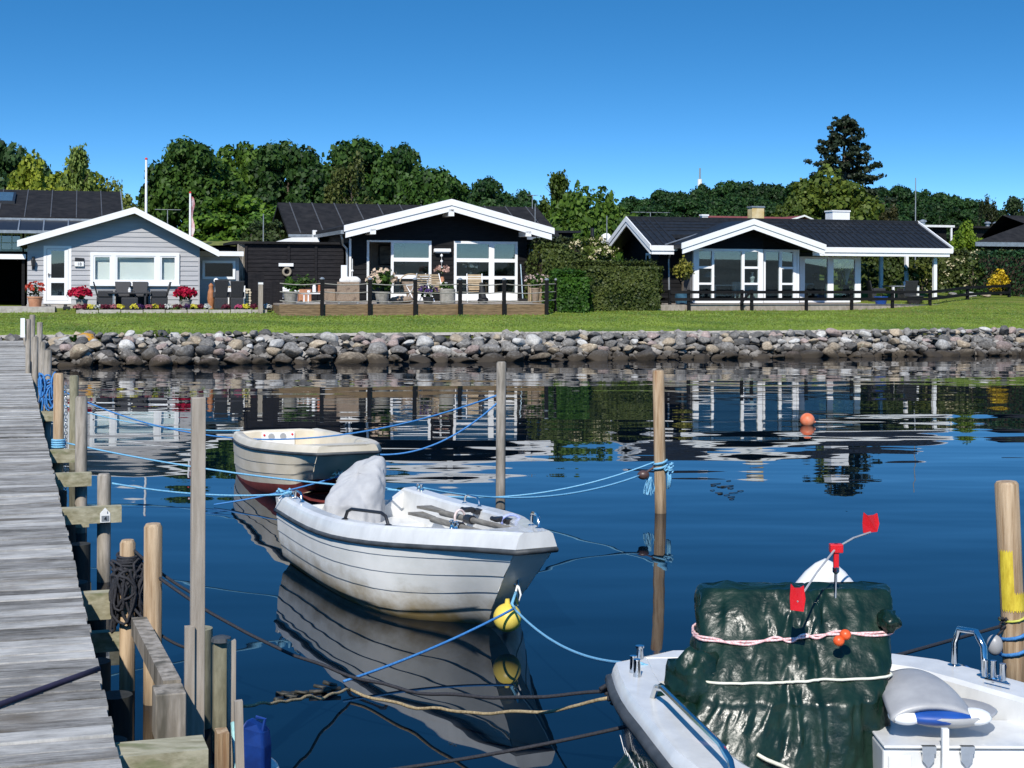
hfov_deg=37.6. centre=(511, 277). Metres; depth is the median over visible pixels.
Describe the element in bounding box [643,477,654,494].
frayed strands
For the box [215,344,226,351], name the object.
boulder
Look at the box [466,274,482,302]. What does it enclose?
deck chair
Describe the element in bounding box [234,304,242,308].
bedding flowers
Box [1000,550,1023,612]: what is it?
paint mark
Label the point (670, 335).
boulder
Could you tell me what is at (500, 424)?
mooring pole
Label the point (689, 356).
boulder
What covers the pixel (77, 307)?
bedding flowers
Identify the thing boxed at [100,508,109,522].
number plate
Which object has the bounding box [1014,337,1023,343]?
boulder
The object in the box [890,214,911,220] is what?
oak tree
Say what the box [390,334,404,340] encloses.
boulder
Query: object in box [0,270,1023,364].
ground
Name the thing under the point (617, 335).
boulder
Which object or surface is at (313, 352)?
boulder
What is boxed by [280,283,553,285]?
railing rope
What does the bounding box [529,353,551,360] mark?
boulder
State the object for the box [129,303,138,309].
bedding flowers
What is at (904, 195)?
oak tree
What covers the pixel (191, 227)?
flagpole
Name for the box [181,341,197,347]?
boulder
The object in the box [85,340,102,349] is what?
boulder
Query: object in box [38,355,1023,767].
water
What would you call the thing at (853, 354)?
boulder
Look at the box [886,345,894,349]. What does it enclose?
boulder
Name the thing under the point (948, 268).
flowering hedge
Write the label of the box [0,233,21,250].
window
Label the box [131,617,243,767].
wooden posts
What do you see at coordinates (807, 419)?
buoy
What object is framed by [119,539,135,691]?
mooring post
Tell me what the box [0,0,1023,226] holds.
sky
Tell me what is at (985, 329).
boulder
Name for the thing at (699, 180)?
radio mast
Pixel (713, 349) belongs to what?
boulder
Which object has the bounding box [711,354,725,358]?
boulder
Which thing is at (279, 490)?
rope knot
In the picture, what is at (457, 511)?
lashing
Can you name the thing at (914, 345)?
boulder
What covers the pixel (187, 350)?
boulder
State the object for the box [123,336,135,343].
boulder
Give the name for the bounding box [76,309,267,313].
flower bed
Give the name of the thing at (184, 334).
boulder
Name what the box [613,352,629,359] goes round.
boulder
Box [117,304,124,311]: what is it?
bedding flowers
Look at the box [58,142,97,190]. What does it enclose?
sparse tree
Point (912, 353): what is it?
boulder
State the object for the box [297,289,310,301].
planter box
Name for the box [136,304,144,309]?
bedding flowers
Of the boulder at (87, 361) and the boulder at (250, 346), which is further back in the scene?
the boulder at (250, 346)
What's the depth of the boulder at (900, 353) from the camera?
48.33 m
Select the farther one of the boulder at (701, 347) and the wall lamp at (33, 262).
the wall lamp at (33, 262)
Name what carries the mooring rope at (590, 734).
attached to the motor boat at (669, 729)
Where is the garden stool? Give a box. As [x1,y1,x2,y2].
[527,283,541,300]
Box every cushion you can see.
[339,276,350,281]
[350,276,360,282]
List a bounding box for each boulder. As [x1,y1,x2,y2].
[48,336,73,345]
[57,362,76,366]
[58,336,70,343]
[59,344,72,352]
[70,343,89,360]
[75,337,88,344]
[77,333,97,340]
[77,356,93,365]
[84,330,95,334]
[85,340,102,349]
[92,350,115,359]
[95,332,102,337]
[100,357,121,365]
[101,335,111,342]
[102,332,117,336]
[106,343,116,349]
[119,339,135,352]
[120,349,138,361]
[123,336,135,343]
[125,330,134,335]
[126,356,143,365]
[138,343,146,348]
[141,347,159,361]
[142,330,153,336]
[145,338,153,344]
[149,355,172,365]
[156,337,169,342]
[156,343,168,349]
[158,330,168,336]
[161,348,172,355]
[170,332,180,338]
[175,345,194,357]
[176,356,191,364]
[181,332,189,336]
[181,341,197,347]
[190,336,201,345]
[193,332,203,336]
[195,345,215,355]
[198,358,219,364]
[199,338,214,346]
[213,333,222,337]
[213,348,224,355]
[215,337,223,340]
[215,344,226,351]
[223,352,251,364]
[225,337,233,341]
[225,349,234,352]
[228,339,243,349]
[233,330,242,336]
[238,350,249,355]
[246,344,253,349]
[249,330,257,336]
[252,357,268,364]
[253,346,266,354]
[255,337,263,341]
[256,342,267,347]
[258,329,271,335]
[266,347,281,356]
[269,339,283,347]
[274,353,292,363]
[283,334,296,342]
[283,342,302,359]
[293,359,308,363]
[297,336,314,344]
[299,342,307,347]
[305,348,319,356]
[309,340,326,347]
[310,355,334,362]
[320,332,338,342]
[320,344,336,355]
[328,341,338,346]
[334,352,367,363]
[340,334,350,340]
[352,343,364,347]
[353,335,365,342]
[353,347,362,352]
[362,340,370,344]
[363,353,388,362]
[366,341,387,355]
[368,335,376,342]
[371,338,385,343]
[387,339,398,347]
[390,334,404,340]
[390,345,407,353]
[390,355,403,361]
[402,340,414,344]
[404,333,414,338]
[407,349,415,354]
[409,355,430,362]
[416,336,433,346]
[418,346,432,353]
[431,345,451,353]
[432,352,447,362]
[434,335,446,344]
[442,342,452,347]
[450,334,463,342]
[454,356,474,361]
[456,338,471,347]
[462,335,471,339]
[464,345,479,355]
[472,339,484,345]
[476,352,505,361]
[479,344,501,354]
[493,334,500,340]
[501,341,518,354]
[505,333,516,342]
[505,350,523,361]
[512,338,525,345]
[519,346,530,353]
[525,334,541,346]
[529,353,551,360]
[533,344,547,353]
[538,331,552,340]
[548,347,559,353]
[554,336,563,341]
[554,357,563,360]
[559,346,577,356]
[562,338,575,346]
[564,330,579,339]
[567,354,585,360]
[577,339,586,344]
[579,334,587,340]
[579,343,597,353]
[587,332,601,337]
[588,350,607,360]
[590,336,603,344]
[597,346,609,350]
[602,332,613,340]
[605,340,617,347]
[610,347,620,352]
[613,333,622,338]
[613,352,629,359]
[621,338,629,343]
[623,345,633,350]
[631,339,637,344]
[633,345,651,351]
[635,349,655,359]
[637,334,646,339]
[647,332,659,338]
[647,340,656,346]
[651,344,662,349]
[657,355,667,359]
[661,333,675,338]
[662,337,675,345]
[664,346,674,352]
[669,353,678,359]
[675,332,686,338]
[675,345,687,349]
[676,337,685,345]
[681,354,693,358]
[685,346,695,350]
[686,333,697,340]
[686,337,695,344]
[694,353,709,358]
[697,345,705,350]
[698,336,710,344]
[701,331,710,337]
[706,344,718,353]
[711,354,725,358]
[712,332,720,338]
[712,338,721,343]
[715,342,734,353]
[721,333,728,337]
[722,337,734,343]
[723,351,738,358]
[729,332,738,339]
[733,338,749,346]
[737,354,752,358]
[738,344,747,349]
[739,333,748,337]
[747,345,758,351]
[749,331,763,338]
[750,337,759,343]
[753,353,768,358]
[760,337,767,342]
[762,341,773,350]
[770,338,777,343]
[774,354,784,357]
[776,346,783,352]
[778,339,786,344]
[784,351,801,358]
[786,329,794,336]
[788,338,799,342]
[791,345,804,351]
[795,331,804,335]
[799,349,822,357]
[800,338,807,343]
[804,330,816,338]
[808,338,818,343]
[816,331,826,336]
[816,337,827,341]
[816,345,823,351]
[822,347,838,357]
[825,328,841,336]
[827,337,838,343]
[828,342,840,350]
[838,352,846,356]
[840,337,852,343]
[844,342,857,351]
[848,352,860,356]
[856,341,872,350]
[858,330,871,336]
[872,329,882,336]
[873,343,883,350]
[874,352,881,356]
[880,336,887,341]
[884,350,891,356]
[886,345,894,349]
[889,329,902,337]
[889,338,899,344]
[892,350,905,356]
[897,344,907,350]
[899,335,910,341]
[903,327,911,335]
[906,350,918,356]
[907,341,919,352]
[917,328,928,333]
[923,350,942,356]
[927,344,935,348]
[935,339,950,350]
[936,350,959,356]
[938,335,950,341]
[950,337,961,340]
[956,339,970,348]
[956,348,974,355]
[971,328,979,332]
[971,336,984,342]
[975,348,986,355]
[977,340,996,350]
[979,327,991,331]
[990,352,999,355]
[994,335,1003,340]
[996,341,1012,351]
[999,325,1008,334]
[999,352,1008,355]
[1006,336,1012,341]
[1007,350,1019,355]
[1009,327,1016,333]
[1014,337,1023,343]
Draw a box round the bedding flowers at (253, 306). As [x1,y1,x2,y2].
[249,303,257,309]
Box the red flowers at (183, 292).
[172,286,197,300]
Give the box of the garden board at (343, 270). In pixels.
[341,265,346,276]
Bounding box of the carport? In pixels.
[0,254,26,305]
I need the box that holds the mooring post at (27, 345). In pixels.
[25,319,30,372]
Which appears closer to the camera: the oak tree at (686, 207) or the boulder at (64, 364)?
the boulder at (64, 364)
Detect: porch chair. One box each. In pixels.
[865,281,885,301]
[897,281,918,300]
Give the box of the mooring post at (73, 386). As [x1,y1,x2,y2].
[69,375,78,469]
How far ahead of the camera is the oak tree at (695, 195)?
217.97 m
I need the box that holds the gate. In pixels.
[248,273,263,304]
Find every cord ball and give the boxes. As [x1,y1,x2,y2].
[833,635,844,645]
[839,629,850,639]
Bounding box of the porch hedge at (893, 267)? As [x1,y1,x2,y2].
[834,256,937,290]
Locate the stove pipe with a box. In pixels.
[590,228,593,237]
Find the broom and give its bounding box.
[518,264,526,300]
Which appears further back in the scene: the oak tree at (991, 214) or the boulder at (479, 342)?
the oak tree at (991, 214)
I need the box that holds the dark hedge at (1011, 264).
[970,249,1023,296]
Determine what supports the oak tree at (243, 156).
on the ground at (1019, 300)
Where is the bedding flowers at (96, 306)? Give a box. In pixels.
[93,304,100,309]
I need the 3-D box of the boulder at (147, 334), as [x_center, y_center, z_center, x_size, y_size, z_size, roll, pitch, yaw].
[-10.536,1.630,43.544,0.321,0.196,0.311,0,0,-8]
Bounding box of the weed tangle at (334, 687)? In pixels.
[273,680,340,700]
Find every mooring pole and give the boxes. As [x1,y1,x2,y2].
[496,361,505,508]
[653,370,665,513]
[994,480,1023,681]
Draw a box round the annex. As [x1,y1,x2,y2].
[200,251,243,304]
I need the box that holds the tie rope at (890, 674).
[706,671,892,684]
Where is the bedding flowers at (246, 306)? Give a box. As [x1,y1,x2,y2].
[242,303,249,308]
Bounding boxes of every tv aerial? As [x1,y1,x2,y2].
[154,209,174,223]
[631,212,669,215]
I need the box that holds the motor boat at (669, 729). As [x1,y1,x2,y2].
[605,626,1023,767]
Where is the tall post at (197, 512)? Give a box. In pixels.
[190,397,205,737]
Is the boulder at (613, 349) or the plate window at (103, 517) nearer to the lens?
the plate window at (103, 517)
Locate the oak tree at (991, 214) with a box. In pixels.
[973,193,1000,225]
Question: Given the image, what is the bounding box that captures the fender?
[271,758,278,767]
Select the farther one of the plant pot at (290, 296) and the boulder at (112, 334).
the plant pot at (290, 296)
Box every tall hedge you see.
[524,241,588,300]
[527,234,577,299]
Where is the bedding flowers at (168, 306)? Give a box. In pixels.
[164,304,172,309]
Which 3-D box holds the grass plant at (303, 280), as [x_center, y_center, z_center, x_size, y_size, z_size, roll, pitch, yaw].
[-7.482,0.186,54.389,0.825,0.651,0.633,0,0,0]
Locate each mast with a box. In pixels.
[698,168,701,185]
[914,178,915,277]
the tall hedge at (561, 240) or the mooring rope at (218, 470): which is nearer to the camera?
the mooring rope at (218, 470)
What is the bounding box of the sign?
[279,263,292,265]
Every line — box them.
[510,591,518,607]
[998,617,1023,622]
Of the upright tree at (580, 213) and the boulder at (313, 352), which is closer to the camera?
the boulder at (313, 352)
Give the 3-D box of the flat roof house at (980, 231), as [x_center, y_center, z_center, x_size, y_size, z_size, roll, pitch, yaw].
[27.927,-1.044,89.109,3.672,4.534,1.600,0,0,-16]
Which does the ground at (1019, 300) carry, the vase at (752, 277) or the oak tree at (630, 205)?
the oak tree at (630, 205)
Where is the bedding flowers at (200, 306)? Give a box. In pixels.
[195,304,203,308]
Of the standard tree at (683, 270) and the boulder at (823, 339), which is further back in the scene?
the standard tree at (683, 270)
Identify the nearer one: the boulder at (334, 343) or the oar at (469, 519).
the oar at (469, 519)
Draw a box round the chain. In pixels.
[64,385,67,469]
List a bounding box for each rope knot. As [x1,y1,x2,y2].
[276,488,291,495]
[330,471,342,481]
[599,683,612,705]
[663,462,673,488]
[996,617,1008,635]
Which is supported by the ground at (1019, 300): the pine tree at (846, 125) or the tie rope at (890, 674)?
the pine tree at (846, 125)
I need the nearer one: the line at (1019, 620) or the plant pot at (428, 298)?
the line at (1019, 620)
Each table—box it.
[107,292,150,308]
[303,293,319,302]
[707,285,736,297]
[804,283,825,302]
[882,285,918,297]
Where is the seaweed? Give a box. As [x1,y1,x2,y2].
[710,480,743,499]
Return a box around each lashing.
[454,509,464,522]
[500,513,519,524]
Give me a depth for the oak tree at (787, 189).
237.90 m
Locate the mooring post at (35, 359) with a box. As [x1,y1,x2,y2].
[32,336,37,401]
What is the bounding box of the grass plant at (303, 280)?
[296,274,315,288]
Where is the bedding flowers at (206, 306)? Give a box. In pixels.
[203,303,210,308]
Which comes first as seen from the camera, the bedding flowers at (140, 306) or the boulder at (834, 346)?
the boulder at (834, 346)
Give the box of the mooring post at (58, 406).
[53,373,63,489]
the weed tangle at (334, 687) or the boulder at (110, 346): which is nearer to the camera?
the weed tangle at (334, 687)
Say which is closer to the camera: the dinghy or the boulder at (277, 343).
the dinghy
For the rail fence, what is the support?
on the ground at (1019, 300)
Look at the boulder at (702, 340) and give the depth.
47.22 m
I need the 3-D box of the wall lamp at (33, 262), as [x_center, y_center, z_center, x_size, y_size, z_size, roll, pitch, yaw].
[-16.392,-0.492,51.524,0.152,0.440,0.197,0,0,0]
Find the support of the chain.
hanging from the mooring post at (73, 386)
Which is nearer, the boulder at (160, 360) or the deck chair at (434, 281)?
the boulder at (160, 360)
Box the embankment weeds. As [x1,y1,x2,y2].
[147,329,169,338]
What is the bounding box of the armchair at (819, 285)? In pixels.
[807,280,825,297]
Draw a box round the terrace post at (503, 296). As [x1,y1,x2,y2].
[502,278,505,315]
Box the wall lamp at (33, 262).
[31,257,34,268]
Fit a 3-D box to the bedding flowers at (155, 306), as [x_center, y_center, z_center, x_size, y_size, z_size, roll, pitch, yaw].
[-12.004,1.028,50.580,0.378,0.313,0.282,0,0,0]
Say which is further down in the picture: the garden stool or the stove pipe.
the garden stool
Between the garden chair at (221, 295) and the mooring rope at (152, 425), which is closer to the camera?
the mooring rope at (152, 425)
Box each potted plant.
[283,276,301,290]
[365,267,397,292]
[417,284,437,296]
[439,281,453,288]
[524,273,547,287]
[891,280,900,285]
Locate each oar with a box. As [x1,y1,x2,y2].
[408,511,478,528]
[417,505,509,527]
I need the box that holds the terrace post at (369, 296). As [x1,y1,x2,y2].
[368,277,371,315]
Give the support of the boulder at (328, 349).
on the rubble
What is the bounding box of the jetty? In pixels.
[0,340,207,767]
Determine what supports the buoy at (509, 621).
hanging from the rowing boat at (398, 561)
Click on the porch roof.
(303, 239)
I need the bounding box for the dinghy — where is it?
[232,428,381,502]
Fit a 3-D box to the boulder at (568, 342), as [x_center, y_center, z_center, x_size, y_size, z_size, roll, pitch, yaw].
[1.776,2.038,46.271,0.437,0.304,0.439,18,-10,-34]
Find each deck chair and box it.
[406,273,429,300]
[425,273,441,301]
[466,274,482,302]
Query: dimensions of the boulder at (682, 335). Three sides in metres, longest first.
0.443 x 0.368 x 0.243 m
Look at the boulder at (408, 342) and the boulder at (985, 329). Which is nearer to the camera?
the boulder at (408, 342)
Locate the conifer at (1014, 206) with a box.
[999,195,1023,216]
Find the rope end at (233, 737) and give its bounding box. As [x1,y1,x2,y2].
[231,721,234,767]
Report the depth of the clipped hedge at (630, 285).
55.55 m
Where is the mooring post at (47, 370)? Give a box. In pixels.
[43,350,51,448]
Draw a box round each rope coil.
[51,438,65,447]
[108,551,143,633]
[652,459,667,469]
[999,633,1023,656]
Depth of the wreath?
57.48 m
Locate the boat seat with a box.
[882,668,997,767]
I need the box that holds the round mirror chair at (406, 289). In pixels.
[400,273,421,301]
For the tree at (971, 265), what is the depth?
66.96 m
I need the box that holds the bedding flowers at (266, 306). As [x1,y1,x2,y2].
[263,303,271,309]
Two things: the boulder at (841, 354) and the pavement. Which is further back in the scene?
the pavement
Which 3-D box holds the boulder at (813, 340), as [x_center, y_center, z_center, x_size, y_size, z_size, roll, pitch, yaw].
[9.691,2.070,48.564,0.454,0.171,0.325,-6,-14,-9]
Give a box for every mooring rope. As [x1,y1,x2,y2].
[0,666,100,706]
[64,391,495,439]
[64,405,239,430]
[66,442,396,490]
[111,482,291,495]
[134,549,189,593]
[134,608,183,648]
[159,577,607,699]
[214,476,338,504]
[243,688,349,707]
[343,608,513,682]
[349,688,606,715]
[380,403,496,455]
[386,462,654,497]
[393,725,623,767]
[418,475,639,498]
[513,607,640,663]
[896,625,1002,654]
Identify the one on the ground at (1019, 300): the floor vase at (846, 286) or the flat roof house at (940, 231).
the flat roof house at (940, 231)
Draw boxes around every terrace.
[271,301,549,315]
[659,303,939,310]
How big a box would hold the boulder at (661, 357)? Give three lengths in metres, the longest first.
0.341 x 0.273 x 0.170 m
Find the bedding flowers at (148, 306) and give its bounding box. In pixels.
[144,304,152,309]
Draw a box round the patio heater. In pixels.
[434,249,450,252]
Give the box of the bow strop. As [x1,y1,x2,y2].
[515,584,521,601]
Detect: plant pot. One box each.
[27,296,42,306]
[75,299,87,309]
[179,299,191,309]
[283,291,298,303]
[375,292,389,303]
[422,297,433,303]
[531,288,539,300]
[675,294,686,303]
[874,296,887,303]
[905,296,924,303]
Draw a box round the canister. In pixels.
[243,715,270,767]
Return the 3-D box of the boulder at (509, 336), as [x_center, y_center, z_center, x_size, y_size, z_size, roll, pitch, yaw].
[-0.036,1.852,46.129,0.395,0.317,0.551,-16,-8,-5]
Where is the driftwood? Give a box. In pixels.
[388,295,412,302]
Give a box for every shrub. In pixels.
[240,219,287,240]
[539,267,593,312]
[566,235,618,260]
[861,263,878,290]
[942,285,986,296]
[987,269,1010,295]
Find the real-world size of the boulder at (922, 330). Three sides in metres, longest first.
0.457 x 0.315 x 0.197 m
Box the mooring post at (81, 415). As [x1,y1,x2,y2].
[75,396,87,533]
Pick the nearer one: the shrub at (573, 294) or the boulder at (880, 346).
the boulder at (880, 346)
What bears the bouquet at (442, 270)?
in the vase
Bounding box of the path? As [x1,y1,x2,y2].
[0,329,979,337]
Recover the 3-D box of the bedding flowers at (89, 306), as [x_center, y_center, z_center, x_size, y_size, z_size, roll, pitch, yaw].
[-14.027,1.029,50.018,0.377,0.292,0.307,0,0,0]
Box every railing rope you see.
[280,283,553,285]
[280,291,555,293]
[280,300,555,302]
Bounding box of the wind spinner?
[790,512,878,611]
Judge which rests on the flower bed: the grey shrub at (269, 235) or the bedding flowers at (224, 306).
the bedding flowers at (224, 306)
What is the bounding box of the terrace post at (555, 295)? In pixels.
[554,278,557,311]
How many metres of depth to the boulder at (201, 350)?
42.58 m
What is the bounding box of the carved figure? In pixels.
[207,283,213,308]
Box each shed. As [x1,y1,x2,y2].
[202,241,234,250]
[223,241,343,300]
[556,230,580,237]
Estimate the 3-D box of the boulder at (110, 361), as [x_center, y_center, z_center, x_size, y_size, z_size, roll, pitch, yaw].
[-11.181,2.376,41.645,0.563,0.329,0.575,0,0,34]
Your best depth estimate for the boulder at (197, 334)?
43.99 m
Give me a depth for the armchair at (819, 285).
61.40 m
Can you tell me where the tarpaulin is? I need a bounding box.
[613,580,901,767]
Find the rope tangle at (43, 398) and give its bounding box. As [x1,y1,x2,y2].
[38,372,55,410]
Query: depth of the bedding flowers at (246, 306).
51.35 m
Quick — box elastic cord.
[691,623,892,645]
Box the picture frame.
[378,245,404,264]
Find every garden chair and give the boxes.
[93,282,113,308]
[114,282,131,304]
[132,282,148,307]
[151,282,171,308]
[213,280,228,308]
[229,281,244,308]
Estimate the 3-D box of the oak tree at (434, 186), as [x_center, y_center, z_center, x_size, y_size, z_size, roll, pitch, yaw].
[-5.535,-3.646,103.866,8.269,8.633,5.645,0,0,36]
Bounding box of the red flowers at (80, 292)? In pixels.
[66,285,92,298]
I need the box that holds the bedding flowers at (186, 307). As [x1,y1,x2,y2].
[183,303,192,309]
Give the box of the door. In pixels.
[43,246,70,303]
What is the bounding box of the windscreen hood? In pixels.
[796,558,852,582]
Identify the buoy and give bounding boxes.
[493,599,520,631]
[800,413,815,425]
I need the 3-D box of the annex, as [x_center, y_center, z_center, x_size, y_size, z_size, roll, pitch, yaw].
[-11.379,0.052,56.565,2.079,1.996,4.500,0,0,-16]
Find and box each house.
[0,189,122,254]
[17,207,218,307]
[272,199,559,300]
[607,206,953,303]
[708,216,777,217]
[919,219,954,240]
[949,222,994,237]
[972,215,1023,255]
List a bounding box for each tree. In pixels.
[0,138,54,188]
[6,149,73,190]
[45,156,105,190]
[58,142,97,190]
[98,176,144,211]
[135,135,244,231]
[178,192,276,240]
[215,141,286,202]
[229,211,273,240]
[243,138,329,207]
[322,135,398,204]
[323,150,373,203]
[365,142,424,204]
[388,162,471,204]
[466,175,515,206]
[498,189,539,208]
[536,169,570,218]
[542,179,637,261]
[617,196,656,214]
[638,204,666,216]
[642,188,671,206]
[654,213,681,216]
[662,188,712,215]
[665,198,710,216]
[669,255,694,290]
[695,183,716,200]
[696,211,728,216]
[698,195,747,215]
[711,180,749,201]
[729,180,786,205]
[745,196,775,216]
[770,193,820,259]
[777,181,797,200]
[786,163,884,280]
[803,114,898,218]
[872,186,902,204]
[878,203,898,220]
[879,198,904,214]
[889,184,927,206]
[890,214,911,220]
[900,202,959,237]
[913,189,940,204]
[936,192,961,208]
[942,209,984,242]
[949,198,985,217]
[949,218,982,252]
[959,258,985,290]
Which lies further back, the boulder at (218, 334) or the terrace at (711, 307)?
the terrace at (711, 307)
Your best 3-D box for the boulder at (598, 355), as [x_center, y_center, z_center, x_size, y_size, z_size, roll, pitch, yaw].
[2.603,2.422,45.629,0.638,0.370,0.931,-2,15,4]
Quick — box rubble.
[0,327,1023,365]
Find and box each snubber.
[637,465,654,479]
[986,634,1002,655]
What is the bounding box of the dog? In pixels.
[477,282,487,302]
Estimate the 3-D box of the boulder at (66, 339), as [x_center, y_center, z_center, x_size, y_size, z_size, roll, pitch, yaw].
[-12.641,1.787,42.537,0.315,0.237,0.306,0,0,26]
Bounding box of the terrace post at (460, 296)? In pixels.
[458,278,462,314]
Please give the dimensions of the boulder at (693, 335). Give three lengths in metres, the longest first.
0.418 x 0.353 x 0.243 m
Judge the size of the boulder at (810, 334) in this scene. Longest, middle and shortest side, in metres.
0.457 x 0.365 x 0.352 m
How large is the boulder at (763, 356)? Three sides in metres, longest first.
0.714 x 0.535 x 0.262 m
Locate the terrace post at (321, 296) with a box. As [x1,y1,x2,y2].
[320,277,324,315]
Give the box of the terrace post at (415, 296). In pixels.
[413,278,417,315]
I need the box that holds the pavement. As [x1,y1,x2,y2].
[0,306,55,312]
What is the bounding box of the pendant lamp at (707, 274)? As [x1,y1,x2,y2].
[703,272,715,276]
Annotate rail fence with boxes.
[660,284,1010,310]
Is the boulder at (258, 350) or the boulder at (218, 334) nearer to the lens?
the boulder at (258, 350)
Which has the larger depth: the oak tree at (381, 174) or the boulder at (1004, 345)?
the oak tree at (381, 174)
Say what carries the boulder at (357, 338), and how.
on the ground at (1019, 300)
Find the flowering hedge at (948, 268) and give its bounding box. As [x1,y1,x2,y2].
[922,247,1022,292]
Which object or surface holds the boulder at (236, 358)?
on the rubble
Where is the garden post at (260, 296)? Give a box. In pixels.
[258,281,262,313]
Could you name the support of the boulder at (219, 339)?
on the rubble
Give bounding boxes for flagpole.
[145,158,147,212]
[189,192,194,236]
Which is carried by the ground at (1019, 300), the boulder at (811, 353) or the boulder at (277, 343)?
the boulder at (811, 353)
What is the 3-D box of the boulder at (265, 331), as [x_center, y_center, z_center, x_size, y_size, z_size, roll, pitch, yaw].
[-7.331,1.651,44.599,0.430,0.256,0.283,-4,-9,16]
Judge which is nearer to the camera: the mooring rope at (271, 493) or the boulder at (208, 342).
the mooring rope at (271, 493)
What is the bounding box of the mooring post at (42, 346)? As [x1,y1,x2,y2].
[39,342,45,423]
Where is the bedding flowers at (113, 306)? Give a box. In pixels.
[109,303,117,309]
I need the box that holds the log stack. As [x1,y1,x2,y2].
[245,289,250,303]
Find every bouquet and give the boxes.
[434,265,449,273]
[462,262,477,271]
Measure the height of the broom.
1.453 m
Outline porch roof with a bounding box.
[276,237,319,241]
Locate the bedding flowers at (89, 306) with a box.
[87,304,94,309]
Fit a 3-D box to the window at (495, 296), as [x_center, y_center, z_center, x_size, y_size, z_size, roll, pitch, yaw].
[-1.036,-0.250,59.354,2.591,2.330,0.090,0,0,-16]
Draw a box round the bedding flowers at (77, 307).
[73,304,81,309]
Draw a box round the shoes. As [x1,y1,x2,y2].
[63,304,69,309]
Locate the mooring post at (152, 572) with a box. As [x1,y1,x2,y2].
[143,522,162,705]
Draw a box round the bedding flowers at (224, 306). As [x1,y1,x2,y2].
[221,304,230,309]
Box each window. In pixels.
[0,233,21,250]
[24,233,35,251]
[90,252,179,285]
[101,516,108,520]
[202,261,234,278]
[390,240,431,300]
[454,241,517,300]
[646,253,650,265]
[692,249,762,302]
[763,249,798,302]
[799,256,860,301]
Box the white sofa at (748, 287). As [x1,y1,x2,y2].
[731,282,756,297]
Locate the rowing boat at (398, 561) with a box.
[274,483,558,627]
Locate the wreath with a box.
[282,267,291,276]
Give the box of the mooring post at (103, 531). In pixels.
[97,473,110,582]
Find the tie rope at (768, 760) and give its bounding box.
[756,753,789,767]
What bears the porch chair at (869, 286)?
on the terrace at (711, 307)
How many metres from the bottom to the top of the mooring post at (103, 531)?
1.681 m
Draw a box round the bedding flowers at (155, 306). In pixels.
[151,304,159,309]
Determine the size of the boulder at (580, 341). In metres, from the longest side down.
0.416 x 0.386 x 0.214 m
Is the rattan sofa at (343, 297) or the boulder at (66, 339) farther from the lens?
the rattan sofa at (343, 297)
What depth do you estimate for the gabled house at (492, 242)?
59.38 m
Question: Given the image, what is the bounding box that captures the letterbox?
[75,257,83,265]
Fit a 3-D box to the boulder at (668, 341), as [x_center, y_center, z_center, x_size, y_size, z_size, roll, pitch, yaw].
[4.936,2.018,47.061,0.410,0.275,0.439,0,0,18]
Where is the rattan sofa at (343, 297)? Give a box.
[324,282,359,303]
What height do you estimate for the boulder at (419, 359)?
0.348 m
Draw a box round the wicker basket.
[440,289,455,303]
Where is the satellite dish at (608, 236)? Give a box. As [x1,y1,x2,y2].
[603,233,610,240]
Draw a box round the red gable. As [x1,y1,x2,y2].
[773,215,812,218]
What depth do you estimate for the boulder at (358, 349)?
43.84 m
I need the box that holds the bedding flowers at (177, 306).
[172,304,182,309]
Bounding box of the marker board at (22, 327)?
[20,318,24,336]
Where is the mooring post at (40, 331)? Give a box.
[37,322,42,377]
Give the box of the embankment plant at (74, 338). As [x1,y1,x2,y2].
[69,334,76,340]
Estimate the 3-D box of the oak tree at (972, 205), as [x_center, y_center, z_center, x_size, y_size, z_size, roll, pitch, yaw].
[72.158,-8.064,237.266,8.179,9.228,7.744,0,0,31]
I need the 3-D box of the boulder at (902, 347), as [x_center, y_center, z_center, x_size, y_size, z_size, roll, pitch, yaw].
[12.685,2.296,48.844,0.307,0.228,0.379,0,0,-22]
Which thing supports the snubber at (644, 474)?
attached to the mooring pole at (659, 437)
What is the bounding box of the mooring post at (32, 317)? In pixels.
[30,315,34,375]
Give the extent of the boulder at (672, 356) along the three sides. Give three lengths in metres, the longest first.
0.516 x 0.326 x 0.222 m
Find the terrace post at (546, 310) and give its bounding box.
[544,278,548,315]
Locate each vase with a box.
[750,272,754,282]
[838,259,853,297]
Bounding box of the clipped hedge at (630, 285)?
[566,257,663,310]
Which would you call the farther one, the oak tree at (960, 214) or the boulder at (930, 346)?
the oak tree at (960, 214)
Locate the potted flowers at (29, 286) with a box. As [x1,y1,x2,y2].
[24,281,45,296]
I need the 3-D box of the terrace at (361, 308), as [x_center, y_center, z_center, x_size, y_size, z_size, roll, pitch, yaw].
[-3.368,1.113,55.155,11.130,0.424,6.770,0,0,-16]
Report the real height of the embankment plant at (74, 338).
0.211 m
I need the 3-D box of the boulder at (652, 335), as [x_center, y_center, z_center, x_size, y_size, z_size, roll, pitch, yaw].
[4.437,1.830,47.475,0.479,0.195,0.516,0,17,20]
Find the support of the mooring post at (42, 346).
in the water
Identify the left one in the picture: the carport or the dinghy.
the carport
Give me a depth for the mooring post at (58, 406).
16.45 m
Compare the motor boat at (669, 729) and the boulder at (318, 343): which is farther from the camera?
the boulder at (318, 343)
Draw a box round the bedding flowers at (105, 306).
[101,304,109,309]
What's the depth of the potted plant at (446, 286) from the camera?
52.80 m
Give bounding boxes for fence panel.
[263,280,282,309]
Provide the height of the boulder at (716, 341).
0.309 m

